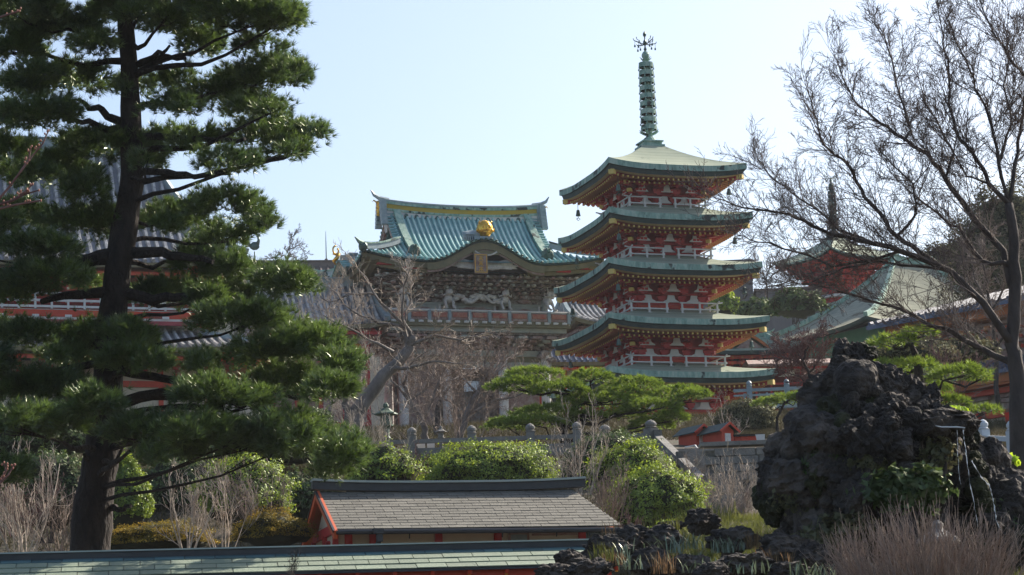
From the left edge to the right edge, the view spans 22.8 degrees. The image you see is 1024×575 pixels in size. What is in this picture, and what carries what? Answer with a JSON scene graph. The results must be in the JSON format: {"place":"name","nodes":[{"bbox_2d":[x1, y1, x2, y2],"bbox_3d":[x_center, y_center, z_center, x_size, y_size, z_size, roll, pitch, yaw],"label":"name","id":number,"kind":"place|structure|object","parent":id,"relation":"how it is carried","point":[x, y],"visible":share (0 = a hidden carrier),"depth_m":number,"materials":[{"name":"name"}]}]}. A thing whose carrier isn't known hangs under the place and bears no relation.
{"place":"outdoors","nodes":[
{"label":"outdoors","id":0,"kind":"place"},
{"bbox_2d":[0,417,1017,574],"bbox_3d":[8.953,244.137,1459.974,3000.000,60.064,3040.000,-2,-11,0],"label":"ground","id":1,"kind":"structure","parent":0,"point":[674,443],"depth_m":70.25,"materials":[{"name":"soil"}]},
{"bbox_2d":[0,7,48,483],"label":"cherry tree","id":2,"kind":"object","parent":1,"relation":"on","point":[3,477],"visible":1,"depth_m":22.57,"materials":[{"name":"brown plant"}]},
{"bbox_2d":[0,472,69,537],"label":"bare bush","id":3,"kind":"object","parent":1,"relation":"on","point":[35,516],"visible":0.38,"depth_m":61.12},
{"bbox_2d":[0,436,75,551],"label":"bare bush","id":4,"kind":"object","parent":1,"relation":"on","point":[18,531],"visible":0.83,"depth_m":57.07,"materials":[{"name":"plant"}]},
{"bbox_2d":[1,450,76,551],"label":"bare bush","id":5,"kind":"object","parent":1,"relation":"on","point":[57,523],"visible":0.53,"depth_m":58.08,"materials":[{"name":"plant"}]},
{"bbox_2d":[0,443,82,543],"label":"dark shrub","id":6,"kind":"object","parent":1,"relation":"on","point":[70,469],"visible":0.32,"depth_m":65.63,"materials":[{"name":"green plant"}]},
{"bbox_2d":[0,426,137,456],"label":"dark hedge","id":7,"kind":"object","parent":1,"relation":"on","point":[75,439],"visible":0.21,"depth_m":76.66,"materials":[{"name":"green plant"}]},
{"bbox_2d":[113,448,155,529],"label":"cone shrub","id":8,"kind":"object","parent":1,"relation":"on","point":[138,511],"visible":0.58,"depth_m":62.83,"materials":[{"name":"green plant"}]},
{"bbox_2d":[0,135,271,413],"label":"temple hall","id":9,"kind":"structure","parent":1,"relation":"on","point":[61,309],"depth_m":125.71,"materials":[{"name":"grey tile"}]},
{"bbox_2d":[110,518,224,549],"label":"golden shrub","id":10,"kind":"object","parent":1,"relation":"on","point":[145,536],"visible":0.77,"depth_m":57.52,"materials":[{"name":"yellow plant"}]},
{"bbox_2d":[140,453,214,511],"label":"shade shrub","id":11,"kind":"object","parent":1,"relation":"on","point":[156,483],"visible":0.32,"depth_m":71.71,"materials":[{"name":"green plant"}]},
{"bbox_2d":[151,458,222,547],"bbox_3d":[-7.207,4.849,56.989,1.324,2.297,1.863,-8,-12,28],"label":"bare bush","id":12,"kind":"object","parent":1,"relation":"on","point":[189,542],"visible":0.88,"depth_m":56.90,"materials":[{"name":"plant"}]},
{"bbox_2d":[0,0,380,550],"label":"pine tree","id":13,"kind":"object","parent":1,"relation":"on","point":[112,341],"visible":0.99,"depth_m":45.92,"materials":[{"name":"green plant"}]},
{"bbox_2d":[121,442,319,467],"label":"dark hedge","id":14,"kind":"object","parent":1,"relation":"on","point":[296,461],"visible":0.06,"depth_m":77.76,"materials":[{"name":"green plant"}]},
{"bbox_2d":[177,449,267,547],"bbox_3d":[-6.604,4.836,57.500,1.619,2.346,1.646,-12,-14,43],"label":"bare bush","id":15,"kind":"object","parent":1,"relation":"on","point":[226,532],"visible":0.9,"depth_m":57.42,"materials":[{"name":"plant"}]},
{"bbox_2d":[186,452,302,535],"bbox_3d":[-6.819,5.229,64.241,3.117,2.310,2.471,-2,-11,0],"label":"leafy shrub","id":16,"kind":"object","parent":1,"relation":"on","point":[257,470],"visible":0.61,"depth_m":63.67,"materials":[{"name":"green plant"}]},
{"bbox_2d":[199,454,300,521],"bbox_3d":[-6.340,4.711,60.856,2.372,2.571,1.678,6,-13,-36],"label":"bare bush","id":17,"kind":"object","parent":1,"relation":"on","point":[244,493],"visible":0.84,"depth_m":60.57,"materials":[{"name":"plant"}]},
{"bbox_2d":[221,504,320,545],"bbox_3d":[-5.759,5.853,60.477,2.546,1.414,1.485,-2,-11,0],"label":"golden shrub","id":18,"kind":"object","parent":1,"relation":"on","point":[274,528],"visible":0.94,"depth_m":60.17,"materials":[{"name":"green plant"}]},
{"bbox_2d":[262,223,313,259],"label":"bare tree","id":19,"kind":"object","parent":1,"relation":"on","point":[292,246],"visible":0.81,"depth_m":183.78,"materials":[{"name":"grey plant"}]},
{"bbox_2d":[210,260,383,426],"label":"long hall","id":20,"kind":"structure","parent":1,"relation":"on","point":[318,264],"depth_m":170.66,"materials":[{"name":"brown tile"}]},
{"bbox_2d":[281,463,339,519],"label":"shade shrub","id":21,"kind":"object","parent":1,"relation":"on","point":[304,493],"visible":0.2,"depth_m":69.72,"materials":[{"name":"green plant"}]},
{"bbox_2d":[0,539,627,574],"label":"roof","id":22,"kind":"structure","parent":1,"relation":"on","point":[518,557],"depth_m":39.43,"materials":[{"name":"green tile"}]},
{"bbox_2d":[241,274,389,426],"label":"tiled corridor","id":23,"kind":"object","parent":1,"relation":"on","point":[380,313],"visible":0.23,"depth_m":137.50,"materials":[{"name":"grey tile"}]},
{"bbox_2d":[292,261,377,415],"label":"bare tree","id":24,"kind":"object","parent":1,"relation":"on","point":[348,314],"visible":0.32,"depth_m":102.01,"materials":[{"name":"plant"}]},
{"bbox_2d":[323,321,421,438],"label":"twig thicket","id":25,"kind":"object","parent":1,"relation":"on","point":[372,376],"visible":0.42,"depth_m":96.62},
{"bbox_2d":[339,389,423,459],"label":"bare bush","id":26,"kind":"object","parent":1,"relation":"on","point":[385,433],"visible":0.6,"depth_m":70.94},
{"bbox_2d":[340,436,430,480],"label":"shrub","id":27,"kind":"object","parent":1,"relation":"on","point":[388,462],"visible":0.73,"depth_m":69.68,"materials":[{"name":"green plant"}]},
{"bbox_2d":[371,402,401,448],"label":"bronze lantern","id":28,"kind":"object","parent":1,"relation":"on","point":[388,411],"visible":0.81,"depth_m":88.55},
{"bbox_2d":[301,237,510,432],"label":"bare cherry","id":29,"kind":"object","parent":1,"relation":"on","point":[375,386],"visible":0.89,"depth_m":88.88,"materials":[{"name":"brown plant"}]},
{"bbox_2d":[404,438,431,480],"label":"bare bush","id":30,"kind":"object","parent":1,"relation":"on","point":[414,477],"visible":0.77,"depth_m":69.76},
{"bbox_2d":[361,318,491,445],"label":"bare tree","id":31,"kind":"object","parent":1,"relation":"on","point":[406,395],"visible":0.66,"depth_m":98.86,"materials":[{"name":"plant"}]},
{"bbox_2d":[374,324,502,436],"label":"bare tree","id":32,"kind":"object","parent":1,"relation":"on","point":[438,414],"visible":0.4,"depth_m":106.97,"materials":[{"name":"brown plant"}]},
{"bbox_2d":[375,365,520,446],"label":"twig thicket","id":33,"kind":"object","parent":1,"relation":"on","point":[455,410],"visible":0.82,"depth_m":94.79,"materials":[{"name":"plant"}]},
{"bbox_2d":[315,190,603,426],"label":"temple gate","id":34,"kind":"structure","parent":1,"relation":"on","point":[486,267],"depth_m":140.36,"materials":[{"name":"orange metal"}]},
{"bbox_2d":[300,476,619,544],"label":"slate roofed shed","id":35,"kind":"structure","parent":1,"relation":"on","point":[383,511],"depth_m":59.75,"materials":[{"name":"tile"}]},
{"bbox_2d":[508,533,576,539],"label":"wall","id":36,"kind":"structure","parent":35,"relation":"in","point":[511,536],"depth_m":59.64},
{"bbox_2d":[349,422,580,459],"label":"stone balustrade","id":37,"kind":"object","parent":1,"relation":"on","point":[529,431],"visible":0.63,"depth_m":80.91,"materials":[{"name":"stone"}]},
{"bbox_2d":[401,321,569,442],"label":"bare tree","id":38,"kind":"object","parent":1,"relation":"on","point":[474,397],"visible":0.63,"depth_m":103.27,"materials":[{"name":"plant"}]},
{"bbox_2d":[418,436,565,479],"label":"round hedge","id":39,"kind":"object","parent":1,"relation":"on","point":[490,461],"visible":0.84,"depth_m":71.46,"materials":[{"name":"green plant"}]},
{"bbox_2d":[0,407,1007,574],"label":"ground cover","id":40,"kind":"object","parent":1,"relation":"on","point":[992,426],"visible":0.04,"depth_m":102.51,"materials":[{"name":"plant"}]},
{"bbox_2d":[533,562,569,574],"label":"garden rock","id":41,"kind":"object","parent":1,"relation":"on","point":[556,568],"visible":1,"depth_m":25.02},
{"bbox_2d":[553,548,586,564],"bbox_3d":[0.591,2.747,25.507,0.357,0.266,0.296,-2,-11,0],"label":"garden rock","id":42,"kind":"object","parent":1,"relation":"on","point":[568,556],"visible":0.48,"depth_m":25.44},
{"bbox_2d":[539,349,606,416],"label":"cloister","id":43,"kind":"structure","parent":1,"relation":"on","point":[577,362],"depth_m":146.76,"materials":[{"name":"grey tile"}]},
{"bbox_2d":[538,388,620,494],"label":"bare bush","id":44,"kind":"object","parent":1,"relation":"on","point":[583,439],"visible":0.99,"depth_m":69.40,"materials":[{"name":"plant"}]},
{"bbox_2d":[553,297,607,336],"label":"side hall","id":45,"kind":"structure","parent":1,"relation":"on","point":[584,315],"depth_m":151.97,"materials":[{"name":"grey tile"}]},
{"bbox_2d":[568,557,613,574],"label":"garden rock","id":46,"kind":"object","parent":1,"relation":"on","point":[597,566],"visible":1,"depth_m":24.90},
{"bbox_2d":[479,364,713,442],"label":"garden pine","id":47,"kind":"object","parent":1,"relation":"on","point":[634,403],"visible":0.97,"depth_m":84.85,"materials":[{"name":"green plant"}]},
{"bbox_2d":[563,451,639,532],"bbox_3d":[2.199,5.113,63.186,2.123,1.982,1.063,-5,-11,15],"label":"bare bush","id":48,"kind":"object","parent":1,"relation":"on","point":[603,490],"visible":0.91,"depth_m":63.04,"materials":[{"name":"plant"}]},
{"bbox_2d":[581,534,635,567],"bbox_3d":[1.004,2.748,26.430,0.609,0.364,0.404,-5,-11,15],"label":"garden rock","id":49,"kind":"object","parent":1,"relation":"on","point":[611,539],"visible":0.56,"depth_m":26.32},
{"bbox_2d":[555,426,662,475],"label":"dark hedge","id":50,"kind":"object","parent":1,"relation":"on","point":[618,438],"visible":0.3,"depth_m":74.90,"materials":[{"name":"green plant"}]},
{"bbox_2d":[577,433,675,495],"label":"hedge","id":51,"kind":"object","parent":1,"relation":"on","point":[637,453],"visible":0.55,"depth_m":69.87,"materials":[{"name":"green plant"}]},
{"bbox_2d":[598,420,657,446],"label":"stone balustrade","id":52,"kind":"object","parent":1,"relation":"on","point":[650,425],"visible":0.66,"depth_m":80.59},
{"bbox_2d":[615,523,648,549],"bbox_3d":[1.296,2.702,27.188,0.433,0.355,0.382,7,-14,-40],"label":"garden rock","id":53,"kind":"object","parent":1,"relation":"on","point":[629,532],"visible":0.45,"depth_m":27.06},
{"bbox_2d":[627,544,671,574],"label":"garden rock","id":54,"kind":"object","parent":1,"relation":"on","point":[653,550],"visible":0.66,"depth_m":25.61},
{"bbox_2d":[595,458,714,527],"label":"bush","id":55,"kind":"object","parent":1,"relation":"on","point":[658,489],"visible":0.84,"depth_m":65.54,"materials":[{"name":"green plant"}]},
{"bbox_2d":[646,550,677,573],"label":"bank plant","id":56,"kind":"object","parent":1,"relation":"on","point":[665,569],"visible":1,"depth_m":24.92,"materials":[{"name":"brown plant"}]},
{"bbox_2d":[549,31,777,415],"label":"pagoda","id":57,"kind":"object","parent":1,"relation":"on","point":[654,282],"visible":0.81,"depth_m":129.89,"materials":[{"name":"wood"}]},
{"bbox_2d":[642,523,684,549],"bbox_3d":[1.615,2.666,26.974,0.444,0.310,0.426,-8,-12,29],"label":"garden rock","id":58,"kind":"object","parent":1,"relation":"on","point":[659,532],"visible":0.76,"depth_m":26.85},
{"bbox_2d":[652,443,706,483],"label":"bare bush","id":59,"kind":"object","parent":1,"relation":"on","point":[687,460],"visible":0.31,"depth_m":68.59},
{"bbox_2d":[653,430,711,490],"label":"stair parapet","id":60,"kind":"structure","parent":1,"relation":"on","point":[669,449],"depth_m":76.91,"materials":[{"name":"stone"}]},
{"bbox_2d":[662,554,709,574],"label":"garden rock","id":61,"kind":"object","parent":1,"relation":"on","point":[687,559],"visible":0.65,"depth_m":25.17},
{"bbox_2d":[672,424,707,445],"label":"shrine","id":62,"kind":"object","parent":1,"relation":"on","point":[687,436],"visible":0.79,"depth_m":92.42,"materials":[{"name":"red wood"}]},
{"bbox_2d":[656,448,728,507],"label":"bare bush","id":63,"kind":"object","parent":1,"relation":"on","point":[704,482],"visible":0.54,"depth_m":68.20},
{"bbox_2d":[684,507,721,535],"bbox_3d":[2.185,2.673,29.007,0.407,0.331,0.352,5,-13,-35],"label":"garden rock","id":64,"kind":"object","parent":1,"relation":"on","point":[699,521],"visible":0.97,"depth_m":28.91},
{"bbox_2d":[677,448,745,512],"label":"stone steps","id":65,"kind":"structure","parent":1,"relation":"on","point":[691,459],"depth_m":72.84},
{"bbox_2d":[697,422,740,441],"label":"shrine","id":66,"kind":"object","parent":1,"relation":"on","point":[726,431],"visible":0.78,"depth_m":91.35,"materials":[{"name":"red wood"}]},
{"bbox_2d":[705,291,739,314],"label":"bright bush","id":67,"kind":"object","parent":1,"relation":"on","point":[727,306],"visible":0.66,"depth_m":161.94,"materials":[{"name":"green plant"}]},
{"bbox_2d":[711,537,738,553],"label":"bank plant","id":68,"kind":"object","parent":1,"relation":"on","point":[727,547],"visible":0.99,"depth_m":26.12,"materials":[{"name":"green plant"}]},
{"bbox_2d":[697,457,758,514],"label":"bare bush","id":69,"kind":"object","parent":1,"relation":"on","point":[731,500],"visible":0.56,"depth_m":68.04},
{"bbox_2d":[699,440,765,478],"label":"block wall","id":70,"kind":"structure","parent":1,"relation":"on","point":[756,454],"depth_m":74.13,"materials":[{"name":"stone"}]},
{"bbox_2d":[704,525,761,554],"bbox_3d":[2.349,2.699,26.938,0.534,0.358,0.491,5,-13,-33],"label":"garden rock","id":71,"kind":"object","parent":1,"relation":"on","point":[734,533],"visible":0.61,"depth_m":26.83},
{"bbox_2d":[710,482,756,515],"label":"bare bush","id":72,"kind":"object","parent":1,"relation":"on","point":[745,498],"visible":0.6,"depth_m":63.98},
{"bbox_2d":[715,440,759,503],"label":"bare bush","id":73,"kind":"object","parent":1,"relation":"on","point":[741,476],"visible":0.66,"depth_m":71.17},
{"bbox_2d":[716,551,775,574],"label":"garden rock","id":74,"kind":"object","parent":1,"relation":"on","point":[746,559],"visible":0.79,"depth_m":25.09,"materials":[{"name":"stone"}]},
{"bbox_2d":[710,395,783,431],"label":"dome bush","id":75,"kind":"object","parent":1,"relation":"on","point":[760,417],"visible":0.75,"depth_m":103.99,"materials":[{"name":"green plant"}]},
{"bbox_2d":[731,294,772,316],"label":"dark evergreen","id":76,"kind":"object","parent":1,"relation":"on","point":[753,305],"visible":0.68,"depth_m":156.54,"materials":[{"name":"green plant"}]},
{"bbox_2d":[709,328,806,411],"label":"teal roof hall","id":77,"kind":"structure","parent":1,"relation":"on","point":[740,354],"depth_m":149.24,"materials":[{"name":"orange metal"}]},
{"bbox_2d":[703,259,822,335],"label":"tree","id":78,"kind":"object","parent":1,"relation":"on","point":[778,323],"depth_m":180.82,"materials":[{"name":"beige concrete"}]},
{"bbox_2d":[733,379,800,408],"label":"stone balustrade","id":79,"kind":"object","parent":1,"relation":"on","point":[749,389],"visible":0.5,"depth_m":118.98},
{"bbox_2d":[749,390,797,431],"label":"garden pine","id":80,"kind":"object","parent":1,"relation":"on","point":[778,399],"visible":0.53,"depth_m":98.65,"materials":[{"name":"green plant"}]},
{"bbox_2d":[746,241,808,298],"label":"bare tree","id":81,"kind":"object","parent":1,"relation":"on","point":[768,263],"visible":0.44,"depth_m":167.82,"materials":[{"name":"grey plant"}]},
{"bbox_2d":[741,358,829,409],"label":"red gallery","id":82,"kind":"object","parent":1,"relation":"on","point":[779,380],"visible":0.12,"depth_m":138.73,"materials":[{"name":"paint"}]},
{"bbox_2d":[767,561,813,574],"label":"garden rock","id":83,"kind":"object","parent":1,"relation":"on","point":[781,568],"visible":0.92,"depth_m":24.59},
{"bbox_2d":[758,315,838,388],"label":"bare maple","id":84,"kind":"object","parent":1,"relation":"on","point":[800,351],"visible":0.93,"depth_m":66.89,"materials":[{"name":"brown plant"}]},
{"bbox_2d":[763,284,834,323],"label":"dark evergreen","id":85,"kind":"object","parent":1,"relation":"on","point":[803,309],"visible":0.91,"depth_m":151.60,"materials":[{"name":"green plant"}]},
{"bbox_2d":[794,539,832,573],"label":"garden rock","id":86,"kind":"object","parent":1,"relation":"on","point":[810,546],"visible":0.69,"depth_m":25.43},
{"bbox_2d":[790,529,845,574],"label":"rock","id":87,"kind":"object","parent":1,"relation":"on","point":[816,538],"visible":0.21,"depth_m":26.11,"materials":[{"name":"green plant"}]},
{"bbox_2d":[773,173,898,308],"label":"pagoda","id":88,"kind":"object","parent":1,"relation":"on","point":[847,279],"visible":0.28,"depth_m":187.94,"materials":[{"name":"red wood"}]},
{"bbox_2d":[662,0,1023,469],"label":"bare tree","id":89,"kind":"object","parent":1,"relation":"on","point":[1009,333],"visible":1,"depth_m":34.61,"materials":[{"name":"grey plant"}]},
{"bbox_2d":[667,512,1023,574],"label":"grass","id":90,"kind":"structure","parent":1,"relation":"on","point":[757,520],"depth_m":31.81,"materials":[{"name":"plant"}]},
{"bbox_2d":[692,561,729,574],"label":"garden rock","id":91,"kind":"object","parent":90,"relation":"on","point":[715,568],"visible":1,"depth_m":24.71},
{"bbox_2d":[756,529,809,561],"bbox_3d":[2.789,2.644,25.914,0.621,0.364,0.495,-2,-11,0],"label":"garden rock","id":92,"kind":"object","parent":90,"relation":"on","point":[776,540],"visible":0.69,"depth_m":25.77,"materials":[{"name":"stone"}]},
{"bbox_2d":[771,252,964,380],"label":"pyramid roof hall","id":93,"kind":"structure","parent":1,"relation":"on","point":[856,319],"depth_m":157.78,"materials":[{"name":"green metal"}]},
{"bbox_2d":[751,337,1023,574],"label":"rock mound","id":94,"kind":"object","parent":1,"relation":"on","point":[853,398],"visible":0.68,"depth_m":27.19,"materials":[{"name":"black stone"}]},
{"bbox_2d":[766,488,818,535],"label":"creeper","id":95,"kind":"object","parent":94,"relation":"on","point":[798,512],"visible":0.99,"depth_m":27.08,"materials":[{"name":"green plant"}]},
{"bbox_2d":[797,509,893,556],"bbox_3d":[3.504,2.620,26.530,1.099,0.612,0.392,-2,-11,0],"label":"creeper","id":96,"kind":"object","parent":94,"relation":"on","point":[847,517],"visible":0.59,"depth_m":26.52,"materials":[{"name":"green plant"}]},
{"bbox_2d":[842,454,887,473],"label":"creeper","id":97,"kind":"object","parent":94,"relation":"on","point":[867,462],"visible":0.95,"depth_m":26.85,"materials":[{"name":"green plant"}]},
{"bbox_2d":[845,459,959,534],"bbox_3d":[4.073,2.180,26.319,1.195,0.784,0.442,-2,-11,0],"label":"ivy clump","id":98,"kind":"object","parent":94,"relation":"attached to","point":[908,485],"visible":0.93,"depth_m":26.26,"materials":[{"name":"green plant"}]},
{"bbox_2d":[915,432,962,480],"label":"creeper","id":99,"kind":"object","parent":94,"relation":"hanging from","point":[939,451],"visible":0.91,"depth_m":26.98,"materials":[{"name":"green plant"}]},
{"bbox_2d":[984,436,1010,468],"bbox_3d":[5.412,1.946,28.594,0.401,0.536,0.384,-12,-15,43],"label":"boulder","id":100,"kind":"object","parent":94,"relation":"on","point":[996,453],"visible":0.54,"depth_m":28.46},
{"bbox_2d":[996,467,1023,481],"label":"boulder","id":101,"kind":"object","parent":94,"relation":"on","point":[1008,472],"visible":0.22,"depth_m":28.09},
{"bbox_2d":[799,489,1023,574],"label":"dry bush","id":102,"kind":"object","parent":1,"relation":"on","point":[953,565],"visible":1,"depth_m":23.18,"materials":[{"name":"plant"}]},
{"bbox_2d":[874,332,970,370],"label":"olive shrub","id":103,"kind":"object","parent":1,"relation":"on","point":[891,354],"visible":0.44,"depth_m":72.25,"materials":[{"name":"green plant"}]},
{"bbox_2d":[865,322,1005,417],"bbox_3d":[9.568,2.183,58.641,3.591,2.821,2.658,-4,-11,8],"label":"garden pine","id":104,"kind":"object","parent":1,"relation":"on","point":[974,371],"visible":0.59,"depth_m":58.42,"materials":[{"name":"green plant"}]},
{"bbox_2d":[866,286,1023,422],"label":"vermilion hall","id":105,"kind":"structure","parent":1,"relation":"on","point":[986,394],"depth_m":104.51,"materials":[{"name":"orange paint"}]},
{"bbox_2d":[920,330,1006,392],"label":"bare bush","id":106,"kind":"object","parent":1,"relation":"on","point":[946,359],"visible":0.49,"depth_m":70.77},
{"bbox_2d":[940,331,1002,372],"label":"olive shrub","id":107,"kind":"object","parent":1,"relation":"on","point":[972,350],"visible":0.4,"depth_m":74.45,"materials":[{"name":"green plant"}]},
{"bbox_2d":[923,196,1023,408],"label":"bare tree","id":108,"kind":"object","parent":1,"relation":"on","point":[986,273],"visible":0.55,"depth_m":99.21,"materials":[{"name":"brown plant"}]},
{"bbox_2d":[935,160,1023,303],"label":"wide evergreen","id":109,"kind":"object","parent":1,"relation":"on","point":[1000,213],"visible":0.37,"depth_m":123.35,"materials":[{"name":"green plant"}]},
{"bbox_2d":[978,419,1009,452],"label":"stone balustrade","id":110,"kind":"object","parent":1,"relation":"on","point":[984,430],"visible":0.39,"depth_m":66.00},
{"bbox_2d":[0,0,1023,368],"label":"sky","id":111,"kind":"structure","parent":0,"point":[451,102],"materials":[{"name":"blue"}]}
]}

